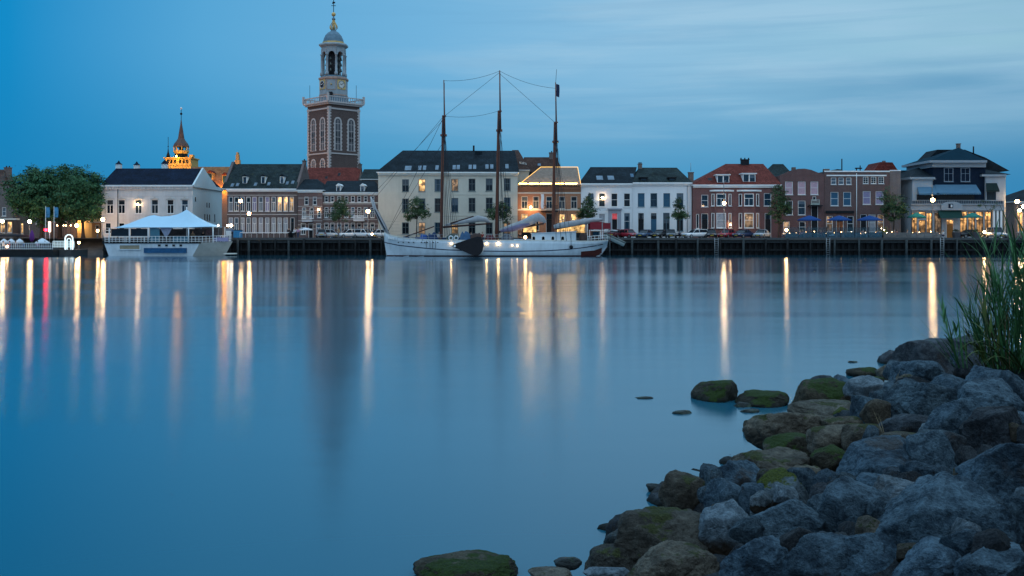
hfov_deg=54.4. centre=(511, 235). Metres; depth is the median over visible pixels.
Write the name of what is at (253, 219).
window
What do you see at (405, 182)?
window
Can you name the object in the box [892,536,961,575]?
boulder
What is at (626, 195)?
window
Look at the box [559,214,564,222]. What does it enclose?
window
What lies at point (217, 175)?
floodlit house
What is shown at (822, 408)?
boulder
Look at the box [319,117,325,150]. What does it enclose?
window
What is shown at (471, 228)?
window
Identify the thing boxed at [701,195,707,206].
window
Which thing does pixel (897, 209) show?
tree
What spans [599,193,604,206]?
window
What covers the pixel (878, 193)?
window
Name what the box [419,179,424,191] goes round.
window
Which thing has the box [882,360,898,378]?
broken stone
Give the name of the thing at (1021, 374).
boulder
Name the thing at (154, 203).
window
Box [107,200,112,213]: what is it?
window
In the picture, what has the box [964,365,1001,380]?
boulder
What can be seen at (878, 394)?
broken stone
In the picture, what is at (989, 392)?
boulder
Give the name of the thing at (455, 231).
window
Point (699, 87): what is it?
sky
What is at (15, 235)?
parasol
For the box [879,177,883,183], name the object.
window
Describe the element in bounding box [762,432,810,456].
boulder
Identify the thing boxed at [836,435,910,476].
boulder
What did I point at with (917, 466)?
broken stone
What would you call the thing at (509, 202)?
window
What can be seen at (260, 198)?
window
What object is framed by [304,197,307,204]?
window
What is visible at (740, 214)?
window
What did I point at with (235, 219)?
window
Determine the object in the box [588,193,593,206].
window
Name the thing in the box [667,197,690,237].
tree
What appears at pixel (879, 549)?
boulder
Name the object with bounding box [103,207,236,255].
restaurant boat
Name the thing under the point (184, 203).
window
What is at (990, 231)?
parked car
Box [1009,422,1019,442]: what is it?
broken stone
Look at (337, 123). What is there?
window
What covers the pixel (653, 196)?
window
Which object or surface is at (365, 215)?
window
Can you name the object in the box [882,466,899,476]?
broken stone
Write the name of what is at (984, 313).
reed clump
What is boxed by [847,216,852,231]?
window
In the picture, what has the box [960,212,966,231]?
window
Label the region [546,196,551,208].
window
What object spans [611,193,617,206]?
window
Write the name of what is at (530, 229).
window
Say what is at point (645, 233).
parked car
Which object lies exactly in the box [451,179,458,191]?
window
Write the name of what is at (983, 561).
boulder
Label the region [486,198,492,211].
window
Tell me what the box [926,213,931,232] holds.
window
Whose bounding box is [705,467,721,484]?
broken stone
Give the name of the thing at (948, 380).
boulder
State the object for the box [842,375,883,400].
boulder
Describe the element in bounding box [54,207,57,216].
flagpole
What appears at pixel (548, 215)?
door
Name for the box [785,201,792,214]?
window
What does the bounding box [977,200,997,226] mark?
tree
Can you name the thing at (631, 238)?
quay kerb
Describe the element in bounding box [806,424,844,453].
boulder
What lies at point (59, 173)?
tree
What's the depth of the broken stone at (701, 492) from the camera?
9.96 m
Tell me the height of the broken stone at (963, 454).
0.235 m
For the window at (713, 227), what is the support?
in the red roof house at (742, 191)
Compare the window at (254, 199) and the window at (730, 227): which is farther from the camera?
the window at (254, 199)
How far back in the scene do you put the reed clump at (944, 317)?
15.02 m
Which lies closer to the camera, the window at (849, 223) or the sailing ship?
the sailing ship
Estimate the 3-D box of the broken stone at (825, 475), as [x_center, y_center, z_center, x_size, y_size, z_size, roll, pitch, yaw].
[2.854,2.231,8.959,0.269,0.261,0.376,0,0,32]
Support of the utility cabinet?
on the quay pavement
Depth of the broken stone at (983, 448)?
8.57 m
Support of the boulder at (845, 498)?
on the river bank
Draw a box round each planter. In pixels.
[952,229,960,237]
[970,228,979,237]
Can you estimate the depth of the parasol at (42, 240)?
155.94 m
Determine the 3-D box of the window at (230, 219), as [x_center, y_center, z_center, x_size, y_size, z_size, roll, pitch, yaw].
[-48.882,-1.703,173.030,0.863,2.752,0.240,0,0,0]
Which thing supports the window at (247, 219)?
in the brick house at (267, 194)
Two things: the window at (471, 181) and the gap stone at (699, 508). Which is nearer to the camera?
the gap stone at (699, 508)
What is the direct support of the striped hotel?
on the quay pavement
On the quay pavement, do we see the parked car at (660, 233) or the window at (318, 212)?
the parked car at (660, 233)
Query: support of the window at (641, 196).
in the white house at (656, 192)
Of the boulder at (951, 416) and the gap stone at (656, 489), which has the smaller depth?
the boulder at (951, 416)
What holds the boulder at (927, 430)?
on the river bank
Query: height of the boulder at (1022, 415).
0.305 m
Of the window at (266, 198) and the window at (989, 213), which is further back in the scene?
the window at (266, 198)
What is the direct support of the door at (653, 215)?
in the white house at (656, 192)
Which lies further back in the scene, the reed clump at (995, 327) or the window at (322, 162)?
the window at (322, 162)
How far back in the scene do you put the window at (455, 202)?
171.15 m
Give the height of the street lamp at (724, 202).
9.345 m
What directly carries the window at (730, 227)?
in the red roof house at (742, 191)
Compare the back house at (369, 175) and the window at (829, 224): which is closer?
the window at (829, 224)
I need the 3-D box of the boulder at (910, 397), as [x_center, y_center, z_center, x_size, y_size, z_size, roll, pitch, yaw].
[5.796,2.368,13.714,1.312,0.740,0.799,0,0,3]
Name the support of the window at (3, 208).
in the gabled house at (10, 224)
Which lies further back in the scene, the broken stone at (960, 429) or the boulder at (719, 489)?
the broken stone at (960, 429)
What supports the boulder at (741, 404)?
in the river
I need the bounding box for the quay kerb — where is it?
[102,238,1022,239]
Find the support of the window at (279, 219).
in the brick house at (267, 194)
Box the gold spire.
[163,107,199,167]
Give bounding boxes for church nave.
[308,163,362,183]
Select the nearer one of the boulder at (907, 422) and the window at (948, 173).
the boulder at (907, 422)
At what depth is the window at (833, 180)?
172.32 m
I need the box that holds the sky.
[0,0,1023,196]
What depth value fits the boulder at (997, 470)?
7.48 m
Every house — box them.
[0,166,19,237]
[17,209,51,237]
[52,218,76,237]
[75,204,101,237]
[100,160,222,237]
[192,152,240,234]
[221,159,308,237]
[296,179,333,237]
[360,169,378,183]
[518,167,580,237]
[524,151,560,176]
[580,167,636,237]
[632,162,693,237]
[691,158,781,237]
[768,164,788,175]
[775,167,823,237]
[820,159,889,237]
[864,161,900,237]
[1002,190,1023,237]
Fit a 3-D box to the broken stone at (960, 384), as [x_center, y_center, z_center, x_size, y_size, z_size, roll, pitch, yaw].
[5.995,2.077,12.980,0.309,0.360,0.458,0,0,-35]
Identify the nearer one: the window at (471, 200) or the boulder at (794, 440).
the boulder at (794, 440)
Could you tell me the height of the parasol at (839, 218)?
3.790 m
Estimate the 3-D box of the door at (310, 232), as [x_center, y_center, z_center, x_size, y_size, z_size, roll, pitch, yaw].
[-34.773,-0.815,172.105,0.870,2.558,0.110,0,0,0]
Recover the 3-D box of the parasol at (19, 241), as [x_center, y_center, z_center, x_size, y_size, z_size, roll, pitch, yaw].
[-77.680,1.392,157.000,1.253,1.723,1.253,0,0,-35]
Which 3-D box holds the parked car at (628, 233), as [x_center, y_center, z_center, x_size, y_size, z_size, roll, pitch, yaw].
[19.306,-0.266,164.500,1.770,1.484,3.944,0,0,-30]
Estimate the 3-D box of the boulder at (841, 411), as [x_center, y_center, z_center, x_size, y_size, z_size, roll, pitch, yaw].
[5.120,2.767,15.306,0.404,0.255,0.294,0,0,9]
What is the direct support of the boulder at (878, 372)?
in the river
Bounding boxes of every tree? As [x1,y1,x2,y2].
[0,164,62,237]
[40,163,79,237]
[53,164,109,237]
[325,196,354,228]
[403,196,430,236]
[484,200,513,223]
[575,193,597,237]
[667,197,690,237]
[766,184,793,237]
[876,186,909,232]
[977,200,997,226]
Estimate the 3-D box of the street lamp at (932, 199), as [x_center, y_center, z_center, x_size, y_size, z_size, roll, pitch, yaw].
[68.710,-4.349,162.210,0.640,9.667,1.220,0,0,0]
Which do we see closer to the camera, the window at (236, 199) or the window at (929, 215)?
the window at (929, 215)
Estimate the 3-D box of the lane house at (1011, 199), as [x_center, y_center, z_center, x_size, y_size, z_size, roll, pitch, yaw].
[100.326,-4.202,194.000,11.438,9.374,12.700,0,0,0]
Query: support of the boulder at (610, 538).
on the river bank
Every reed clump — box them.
[917,291,966,367]
[923,206,1023,369]
[937,271,993,368]
[945,327,995,368]
[958,294,1023,371]
[960,265,1013,368]
[962,229,1023,369]
[963,207,1023,373]
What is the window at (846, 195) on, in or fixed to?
in the building at (852, 195)
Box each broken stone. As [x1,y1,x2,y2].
[697,485,706,504]
[699,463,717,480]
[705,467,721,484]
[728,517,764,544]
[738,482,764,513]
[750,490,771,513]
[756,468,768,481]
[771,484,798,506]
[779,527,814,551]
[787,467,815,493]
[809,482,827,498]
[812,468,839,484]
[838,472,855,480]
[838,521,855,535]
[854,515,879,534]
[859,399,890,423]
[862,425,878,438]
[866,497,889,518]
[868,388,886,398]
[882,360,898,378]
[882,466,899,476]
[894,376,930,382]
[894,378,919,383]
[896,542,915,562]
[897,471,921,481]
[898,374,912,377]
[899,460,928,475]
[923,465,951,475]
[939,528,979,556]
[944,431,966,452]
[950,351,959,367]
[950,517,981,533]
[954,446,976,465]
[956,381,967,394]
[958,421,964,434]
[970,528,1012,553]
[978,444,992,454]
[992,494,1007,509]
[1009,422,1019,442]
[1014,487,1023,496]
[1017,425,1023,442]
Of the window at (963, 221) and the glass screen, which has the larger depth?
the window at (963, 221)
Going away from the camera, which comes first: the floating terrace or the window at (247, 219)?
the floating terrace
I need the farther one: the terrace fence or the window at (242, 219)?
the window at (242, 219)
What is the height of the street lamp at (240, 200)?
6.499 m
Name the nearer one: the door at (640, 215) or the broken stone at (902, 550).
the broken stone at (902, 550)
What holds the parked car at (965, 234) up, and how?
on the quay pavement
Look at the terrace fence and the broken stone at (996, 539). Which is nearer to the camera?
the broken stone at (996, 539)
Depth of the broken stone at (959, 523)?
5.97 m
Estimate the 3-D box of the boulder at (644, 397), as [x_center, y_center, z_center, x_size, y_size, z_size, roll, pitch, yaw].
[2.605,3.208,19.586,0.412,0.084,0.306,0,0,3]
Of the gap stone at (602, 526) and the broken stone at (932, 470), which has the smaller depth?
the broken stone at (932, 470)
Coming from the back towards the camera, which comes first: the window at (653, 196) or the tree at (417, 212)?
the window at (653, 196)
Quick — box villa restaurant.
[901,143,1009,237]
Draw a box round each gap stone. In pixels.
[597,523,607,530]
[605,514,619,536]
[646,492,662,506]
[649,481,662,494]
[693,503,703,512]
[705,571,718,575]
[719,456,731,464]
[728,543,742,554]
[871,558,899,575]
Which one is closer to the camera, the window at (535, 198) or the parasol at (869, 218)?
the parasol at (869, 218)
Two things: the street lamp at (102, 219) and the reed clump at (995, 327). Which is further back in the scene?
the street lamp at (102, 219)
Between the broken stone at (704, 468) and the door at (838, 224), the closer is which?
the broken stone at (704, 468)
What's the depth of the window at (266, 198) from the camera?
173.12 m
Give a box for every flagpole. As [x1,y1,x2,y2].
[45,206,49,239]
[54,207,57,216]
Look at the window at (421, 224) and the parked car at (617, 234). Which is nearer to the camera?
the parked car at (617, 234)
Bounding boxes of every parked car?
[316,229,326,237]
[320,229,335,237]
[334,229,359,237]
[354,229,377,237]
[369,229,389,237]
[608,229,623,237]
[619,229,635,237]
[636,229,654,237]
[650,229,669,237]
[665,229,675,237]
[681,229,706,237]
[706,229,716,237]
[717,229,735,237]
[732,229,753,237]
[753,229,770,237]
[960,229,985,237]
[985,227,1007,237]
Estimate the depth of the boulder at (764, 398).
18.71 m
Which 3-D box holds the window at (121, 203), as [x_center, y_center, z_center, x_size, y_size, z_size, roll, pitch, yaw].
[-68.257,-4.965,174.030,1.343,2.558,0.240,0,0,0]
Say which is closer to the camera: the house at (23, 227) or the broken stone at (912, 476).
the broken stone at (912, 476)
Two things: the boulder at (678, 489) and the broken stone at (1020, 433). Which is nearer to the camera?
the broken stone at (1020, 433)
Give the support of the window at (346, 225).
in the striped hotel
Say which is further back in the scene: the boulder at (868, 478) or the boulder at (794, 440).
the boulder at (794, 440)
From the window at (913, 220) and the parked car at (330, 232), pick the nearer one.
the parked car at (330, 232)
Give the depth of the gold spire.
230.45 m
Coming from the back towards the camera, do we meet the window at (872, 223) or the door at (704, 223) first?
the window at (872, 223)
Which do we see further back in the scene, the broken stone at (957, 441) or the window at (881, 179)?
the window at (881, 179)
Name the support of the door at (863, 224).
in the building at (852, 195)
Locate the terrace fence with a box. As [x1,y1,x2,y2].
[883,232,941,237]
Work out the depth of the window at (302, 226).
172.09 m
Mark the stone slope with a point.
(93, 246)
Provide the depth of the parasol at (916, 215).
165.52 m
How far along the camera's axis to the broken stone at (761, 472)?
10.08 m
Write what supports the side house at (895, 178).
on the far bank ground
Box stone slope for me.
[0,238,102,254]
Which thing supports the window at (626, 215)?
in the white house at (610, 188)
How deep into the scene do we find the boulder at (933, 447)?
9.08 m
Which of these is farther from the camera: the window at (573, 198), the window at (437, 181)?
the window at (573, 198)
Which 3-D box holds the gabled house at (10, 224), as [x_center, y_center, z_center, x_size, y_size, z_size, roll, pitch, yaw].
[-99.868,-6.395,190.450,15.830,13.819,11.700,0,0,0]
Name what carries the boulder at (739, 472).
on the river bank
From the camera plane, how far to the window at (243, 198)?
173.08 m
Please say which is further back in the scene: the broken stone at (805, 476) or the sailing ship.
the sailing ship
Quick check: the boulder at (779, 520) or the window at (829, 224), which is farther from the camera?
the window at (829, 224)
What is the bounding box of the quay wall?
[102,238,1023,254]
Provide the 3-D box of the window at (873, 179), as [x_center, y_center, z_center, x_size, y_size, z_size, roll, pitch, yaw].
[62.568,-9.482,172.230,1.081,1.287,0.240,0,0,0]
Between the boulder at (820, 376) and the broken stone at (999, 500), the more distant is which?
the boulder at (820, 376)
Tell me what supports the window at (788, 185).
in the gable house at (804, 188)
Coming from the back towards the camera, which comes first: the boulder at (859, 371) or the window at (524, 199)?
the window at (524, 199)
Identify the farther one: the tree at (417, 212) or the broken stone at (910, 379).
the tree at (417, 212)
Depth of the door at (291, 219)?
173.08 m
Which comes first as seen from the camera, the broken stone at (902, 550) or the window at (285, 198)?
the broken stone at (902, 550)
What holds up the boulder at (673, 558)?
on the river bank
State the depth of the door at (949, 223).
171.11 m
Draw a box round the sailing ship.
[370,69,616,256]
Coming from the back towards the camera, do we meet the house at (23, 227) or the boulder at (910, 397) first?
the house at (23, 227)
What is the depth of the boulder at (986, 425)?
9.64 m
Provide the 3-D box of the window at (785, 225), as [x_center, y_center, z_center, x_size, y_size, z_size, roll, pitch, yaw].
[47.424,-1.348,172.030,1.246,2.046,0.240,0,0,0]
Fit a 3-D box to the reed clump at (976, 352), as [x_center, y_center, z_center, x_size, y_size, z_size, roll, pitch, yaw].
[7.171,1.758,15.546,0.754,0.654,0.599,0,0,0]
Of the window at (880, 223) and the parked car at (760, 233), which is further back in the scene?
the window at (880, 223)
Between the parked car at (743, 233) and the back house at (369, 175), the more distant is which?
the back house at (369, 175)
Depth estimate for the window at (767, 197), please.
171.61 m
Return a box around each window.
[0,222,4,232]
[2,207,5,215]
[7,222,11,232]
[105,223,110,233]
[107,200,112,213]
[118,200,124,213]
[135,200,141,213]
[151,200,157,213]
[167,200,173,213]
[181,200,187,211]
[228,197,232,211]
[229,218,232,228]
[234,197,238,211]
[234,218,237,229]
[240,197,244,211]
[241,218,243,231]
[246,197,250,211]
[246,218,249,231]
[252,197,256,211]
[252,218,255,231]
[258,197,262,211]
[259,218,262,231]
[265,197,269,211]
[265,218,268,231]
[271,197,275,211]
[272,218,275,231]
[277,197,281,211]
[278,218,281,231]
[283,197,287,211]
[284,218,287,231]
[289,197,293,211]
[301,223,305,233]
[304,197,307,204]
[310,118,315,151]
[311,159,315,167]
[313,197,316,204]
[317,208,320,217]
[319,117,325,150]
[320,158,324,167]
[324,223,328,228]
[333,117,341,150]
[344,223,348,229]
[347,118,354,151]
[363,223,367,228]
[364,207,367,217]
[370,223,374,230]
[402,179,408,191]
[402,199,408,212]
[402,222,408,233]
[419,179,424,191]
[419,222,424,233]
[434,198,439,212]
[435,179,440,190]
[435,222,439,233]
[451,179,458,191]
[451,198,458,212]
[451,227,457,234]
[468,179,475,191]
[469,198,474,211]
[469,222,474,233]
[486,178,492,190]
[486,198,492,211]
[486,222,492,233]
[504,178,510,190]
[504,197,510,210]
[521,196,527,208]
[521,214,527,229]
[523,226,535,231]
[533,196,538,208]
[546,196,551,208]
[559,196,564,208]
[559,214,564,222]
[571,196,576,208]
[571,214,576,220]
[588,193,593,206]
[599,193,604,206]
[599,214,604,229]
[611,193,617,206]
[624,193,629,206]
[624,213,629,228]
[638,193,644,206]
[650,193,656,206]
[663,193,669,206]
[663,213,669,229]
[676,217,683,231]
[677,193,682,205]
[696,214,698,227]
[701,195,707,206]
[711,213,714,228]
[716,194,725,205]
[716,213,725,227]
[728,194,731,205]
[728,213,731,228]
[738,213,741,228]
[739,194,741,205]
[744,194,753,205]
[744,213,753,227]
[756,194,758,205]
[756,213,759,228]
[764,193,770,206]
[783,222,789,232]
[785,182,792,194]
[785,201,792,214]
[798,182,804,194]
[798,201,804,214]
[799,222,804,231]
[811,182,817,194]
[826,216,832,231]
[831,178,835,183]
[831,192,837,205]
[839,178,843,183]
[843,192,850,205]
[846,178,850,183]
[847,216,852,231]
[863,177,867,183]
[863,191,870,203]
[868,214,874,231]
[871,177,875,183]
[876,191,882,203]
[878,214,883,231]
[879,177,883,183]
[911,213,916,232]
[919,220,925,232]
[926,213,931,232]
[934,213,940,232]
[944,168,952,181]
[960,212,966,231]
[961,168,969,181]
[968,212,974,229]
[976,212,982,232]
[985,212,990,231]
[987,192,995,199]
[1018,211,1022,231]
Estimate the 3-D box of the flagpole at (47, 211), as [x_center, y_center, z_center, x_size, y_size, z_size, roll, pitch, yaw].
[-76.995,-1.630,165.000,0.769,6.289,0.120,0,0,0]
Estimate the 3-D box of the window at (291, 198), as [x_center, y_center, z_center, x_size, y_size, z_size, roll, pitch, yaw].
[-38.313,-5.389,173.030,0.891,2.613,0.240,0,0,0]
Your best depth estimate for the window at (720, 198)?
170.73 m
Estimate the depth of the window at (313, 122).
220.24 m
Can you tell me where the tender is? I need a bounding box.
[604,232,625,245]
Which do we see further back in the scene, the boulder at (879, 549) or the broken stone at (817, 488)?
the broken stone at (817, 488)
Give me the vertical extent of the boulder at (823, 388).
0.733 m
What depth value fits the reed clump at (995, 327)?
15.23 m
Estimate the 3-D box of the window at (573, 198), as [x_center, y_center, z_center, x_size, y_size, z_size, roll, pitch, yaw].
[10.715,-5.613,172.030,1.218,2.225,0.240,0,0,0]
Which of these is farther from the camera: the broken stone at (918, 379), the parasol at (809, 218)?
the parasol at (809, 218)
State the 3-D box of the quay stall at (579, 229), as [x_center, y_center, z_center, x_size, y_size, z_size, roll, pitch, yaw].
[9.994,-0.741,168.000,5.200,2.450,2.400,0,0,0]
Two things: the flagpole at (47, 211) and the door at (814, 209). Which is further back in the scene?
the door at (814, 209)
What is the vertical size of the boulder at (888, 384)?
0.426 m
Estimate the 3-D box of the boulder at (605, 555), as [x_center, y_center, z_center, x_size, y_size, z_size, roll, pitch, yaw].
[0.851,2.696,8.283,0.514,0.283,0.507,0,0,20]
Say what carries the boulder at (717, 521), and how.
on the river bank
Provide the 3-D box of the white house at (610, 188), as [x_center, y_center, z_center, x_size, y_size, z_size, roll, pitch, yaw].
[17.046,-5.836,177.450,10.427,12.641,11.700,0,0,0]
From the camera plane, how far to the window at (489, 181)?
171.32 m
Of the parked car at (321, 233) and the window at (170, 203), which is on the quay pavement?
the parked car at (321, 233)
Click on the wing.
(524, 170)
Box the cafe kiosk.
[89,222,101,237]
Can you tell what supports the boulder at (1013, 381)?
on the river bank
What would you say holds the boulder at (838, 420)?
on the river bank
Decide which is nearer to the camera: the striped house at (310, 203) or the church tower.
the striped house at (310, 203)
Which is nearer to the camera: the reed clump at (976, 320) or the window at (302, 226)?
the reed clump at (976, 320)
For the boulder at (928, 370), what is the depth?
17.79 m
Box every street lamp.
[101,217,104,237]
[239,198,241,229]
[723,181,725,237]
[931,179,934,232]
[1015,199,1018,237]
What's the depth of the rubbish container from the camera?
161.80 m
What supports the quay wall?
in the river
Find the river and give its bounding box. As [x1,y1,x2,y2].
[0,255,1023,575]
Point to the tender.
(615, 240)
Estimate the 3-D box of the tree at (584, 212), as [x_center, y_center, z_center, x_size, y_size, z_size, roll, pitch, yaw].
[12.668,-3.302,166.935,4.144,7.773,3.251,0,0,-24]
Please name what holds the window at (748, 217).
in the red roof house at (742, 191)
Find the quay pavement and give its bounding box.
[103,240,1023,240]
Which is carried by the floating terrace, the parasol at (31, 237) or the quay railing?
the parasol at (31, 237)
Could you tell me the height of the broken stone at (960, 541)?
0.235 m
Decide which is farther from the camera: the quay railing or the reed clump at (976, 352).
the quay railing
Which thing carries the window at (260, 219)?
in the brick house at (267, 194)
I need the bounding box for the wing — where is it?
[512,150,529,183]
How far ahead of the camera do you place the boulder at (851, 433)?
11.91 m
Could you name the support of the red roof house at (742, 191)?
on the quay pavement
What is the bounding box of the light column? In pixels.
[48,222,50,241]
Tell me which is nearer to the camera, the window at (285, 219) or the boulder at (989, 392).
the boulder at (989, 392)
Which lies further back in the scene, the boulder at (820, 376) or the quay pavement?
the quay pavement
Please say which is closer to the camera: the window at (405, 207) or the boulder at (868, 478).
the boulder at (868, 478)
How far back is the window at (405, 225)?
170.94 m
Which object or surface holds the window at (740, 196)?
in the red roof house at (742, 191)
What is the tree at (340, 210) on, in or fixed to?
on the quay pavement
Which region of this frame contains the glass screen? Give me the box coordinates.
[785,227,882,237]
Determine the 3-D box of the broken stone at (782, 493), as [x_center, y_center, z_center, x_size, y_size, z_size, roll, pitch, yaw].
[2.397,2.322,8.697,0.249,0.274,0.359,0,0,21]
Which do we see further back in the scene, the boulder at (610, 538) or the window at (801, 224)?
the window at (801, 224)
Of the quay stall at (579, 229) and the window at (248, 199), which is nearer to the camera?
the quay stall at (579, 229)
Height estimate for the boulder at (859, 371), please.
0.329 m
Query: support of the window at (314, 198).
in the striped house at (310, 203)
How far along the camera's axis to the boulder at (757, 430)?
13.89 m
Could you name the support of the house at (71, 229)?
on the far bank ground
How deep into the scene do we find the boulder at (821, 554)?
6.24 m
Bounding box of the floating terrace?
[0,234,87,255]
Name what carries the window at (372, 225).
in the striped hotel
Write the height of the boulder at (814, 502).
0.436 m
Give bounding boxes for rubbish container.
[233,230,242,237]
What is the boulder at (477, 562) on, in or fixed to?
in the river
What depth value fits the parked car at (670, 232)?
163.08 m
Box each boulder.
[413,549,517,575]
[528,566,571,575]
[554,557,581,570]
[582,567,629,575]
[584,543,634,570]
[603,529,617,543]
[614,506,708,563]
[627,540,719,575]
[635,396,652,398]
[646,483,657,491]
[658,469,704,510]
[672,410,691,414]
[691,380,737,402]
[698,498,748,555]
[703,477,749,516]
[706,460,759,486]
[719,535,788,575]
[730,446,810,469]
[734,402,751,407]
[735,389,789,407]
[740,408,758,412]
[742,412,820,449]
[749,467,808,516]
[751,498,824,537]
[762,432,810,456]
[783,532,863,575]
[787,399,850,417]
[791,377,845,402]
[794,464,820,473]
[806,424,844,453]
[806,493,822,513]
[810,444,844,471]
[811,375,831,378]
[819,416,863,425]
[819,476,888,532]
[833,374,847,381]
[833,406,849,416]
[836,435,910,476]
[841,423,884,451]
[841,532,896,575]
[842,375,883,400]
[845,367,876,376]
[850,395,881,423]
[856,472,892,486]
[872,474,913,499]
[875,365,887,380]
[875,471,1023,544]
[877,350,893,363]
[878,414,927,432]
[879,431,914,438]
[882,380,957,416]
[883,379,895,388]
[888,360,944,380]
[892,338,960,372]
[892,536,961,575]
[903,430,957,473]
[917,429,954,432]
[923,398,977,434]
[930,373,964,388]
[953,334,986,348]
[953,342,989,378]
[954,542,1023,575]
[955,442,1023,501]
[957,377,1023,411]
[961,406,1023,450]
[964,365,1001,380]
[983,358,1023,379]
[999,370,1023,401]
[1003,494,1023,527]
[1017,410,1023,424]
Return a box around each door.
[290,218,293,237]
[308,223,312,237]
[546,213,551,231]
[612,213,616,228]
[638,213,643,237]
[651,213,656,237]
[701,214,707,237]
[765,213,770,237]
[811,206,817,231]
[836,216,843,231]
[860,214,866,231]
[946,220,952,237]
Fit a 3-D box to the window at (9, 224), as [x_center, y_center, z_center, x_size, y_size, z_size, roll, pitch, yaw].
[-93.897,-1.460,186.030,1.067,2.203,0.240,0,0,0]
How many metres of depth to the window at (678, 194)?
172.45 m
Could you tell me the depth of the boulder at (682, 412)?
17.84 m
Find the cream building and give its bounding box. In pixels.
[376,145,518,237]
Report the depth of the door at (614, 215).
172.07 m
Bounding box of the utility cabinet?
[225,229,234,237]
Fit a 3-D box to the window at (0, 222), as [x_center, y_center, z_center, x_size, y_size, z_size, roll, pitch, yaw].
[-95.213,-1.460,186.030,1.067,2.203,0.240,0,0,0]
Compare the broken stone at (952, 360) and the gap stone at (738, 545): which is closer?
the gap stone at (738, 545)
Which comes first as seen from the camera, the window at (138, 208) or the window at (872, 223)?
the window at (872, 223)
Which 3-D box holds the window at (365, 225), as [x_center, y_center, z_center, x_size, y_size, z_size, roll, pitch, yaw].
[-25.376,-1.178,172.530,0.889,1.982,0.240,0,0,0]
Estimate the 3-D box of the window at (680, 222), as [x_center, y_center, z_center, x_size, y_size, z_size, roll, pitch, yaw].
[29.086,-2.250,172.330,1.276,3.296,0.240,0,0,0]
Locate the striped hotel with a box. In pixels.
[323,181,377,237]
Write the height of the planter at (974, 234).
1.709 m
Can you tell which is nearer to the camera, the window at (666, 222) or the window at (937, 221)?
the window at (937, 221)
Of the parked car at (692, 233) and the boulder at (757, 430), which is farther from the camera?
the parked car at (692, 233)
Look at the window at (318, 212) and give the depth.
172.07 m
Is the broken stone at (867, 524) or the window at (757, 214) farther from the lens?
the window at (757, 214)
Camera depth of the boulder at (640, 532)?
8.17 m
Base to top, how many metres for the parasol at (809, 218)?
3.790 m
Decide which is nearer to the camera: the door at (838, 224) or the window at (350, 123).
the door at (838, 224)
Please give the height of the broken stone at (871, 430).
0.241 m
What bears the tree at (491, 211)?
on the quay pavement
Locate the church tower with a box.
[302,0,364,169]
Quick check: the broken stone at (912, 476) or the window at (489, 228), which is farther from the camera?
the window at (489, 228)
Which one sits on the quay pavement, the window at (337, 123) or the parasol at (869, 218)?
the parasol at (869, 218)
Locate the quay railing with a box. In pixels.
[240,232,293,237]
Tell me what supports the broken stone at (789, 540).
on the gap stone
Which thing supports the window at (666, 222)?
in the white house at (656, 192)
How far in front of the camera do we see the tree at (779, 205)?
166.76 m
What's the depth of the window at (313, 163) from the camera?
220.24 m
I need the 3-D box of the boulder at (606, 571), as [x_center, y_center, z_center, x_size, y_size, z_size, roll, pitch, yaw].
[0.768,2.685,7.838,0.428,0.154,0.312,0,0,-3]
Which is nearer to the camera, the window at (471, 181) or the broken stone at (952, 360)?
the broken stone at (952, 360)
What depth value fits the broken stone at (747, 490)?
9.12 m
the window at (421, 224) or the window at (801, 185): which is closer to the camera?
the window at (421, 224)
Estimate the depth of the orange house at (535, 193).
172.00 m
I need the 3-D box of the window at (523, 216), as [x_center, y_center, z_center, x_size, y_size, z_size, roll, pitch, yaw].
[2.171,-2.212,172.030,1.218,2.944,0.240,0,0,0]
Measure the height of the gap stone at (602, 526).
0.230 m
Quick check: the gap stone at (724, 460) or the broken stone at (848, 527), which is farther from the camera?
the gap stone at (724, 460)
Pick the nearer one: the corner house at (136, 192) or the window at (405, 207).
the window at (405, 207)
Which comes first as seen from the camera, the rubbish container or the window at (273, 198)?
the rubbish container
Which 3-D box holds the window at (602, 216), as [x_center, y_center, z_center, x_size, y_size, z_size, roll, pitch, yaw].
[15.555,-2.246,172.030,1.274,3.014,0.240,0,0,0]
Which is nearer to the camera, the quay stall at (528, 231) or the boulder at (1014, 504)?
the boulder at (1014, 504)
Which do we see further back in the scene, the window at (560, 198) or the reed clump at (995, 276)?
the window at (560, 198)
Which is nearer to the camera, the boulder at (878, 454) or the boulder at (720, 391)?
the boulder at (878, 454)
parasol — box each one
[5,233,28,245]
[16,239,22,249]
[29,230,34,241]
[35,238,49,249]
[797,215,820,220]
[827,215,851,220]
[857,215,882,231]
[908,212,926,217]
[962,212,981,226]
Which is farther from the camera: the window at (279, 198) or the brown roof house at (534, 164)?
the brown roof house at (534, 164)
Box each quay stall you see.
[522,224,536,237]
[556,223,586,237]
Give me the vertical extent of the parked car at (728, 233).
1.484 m
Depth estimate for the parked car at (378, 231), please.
165.97 m
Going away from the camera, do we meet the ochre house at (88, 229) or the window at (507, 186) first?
the window at (507, 186)
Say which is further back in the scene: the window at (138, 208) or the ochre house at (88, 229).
the ochre house at (88, 229)

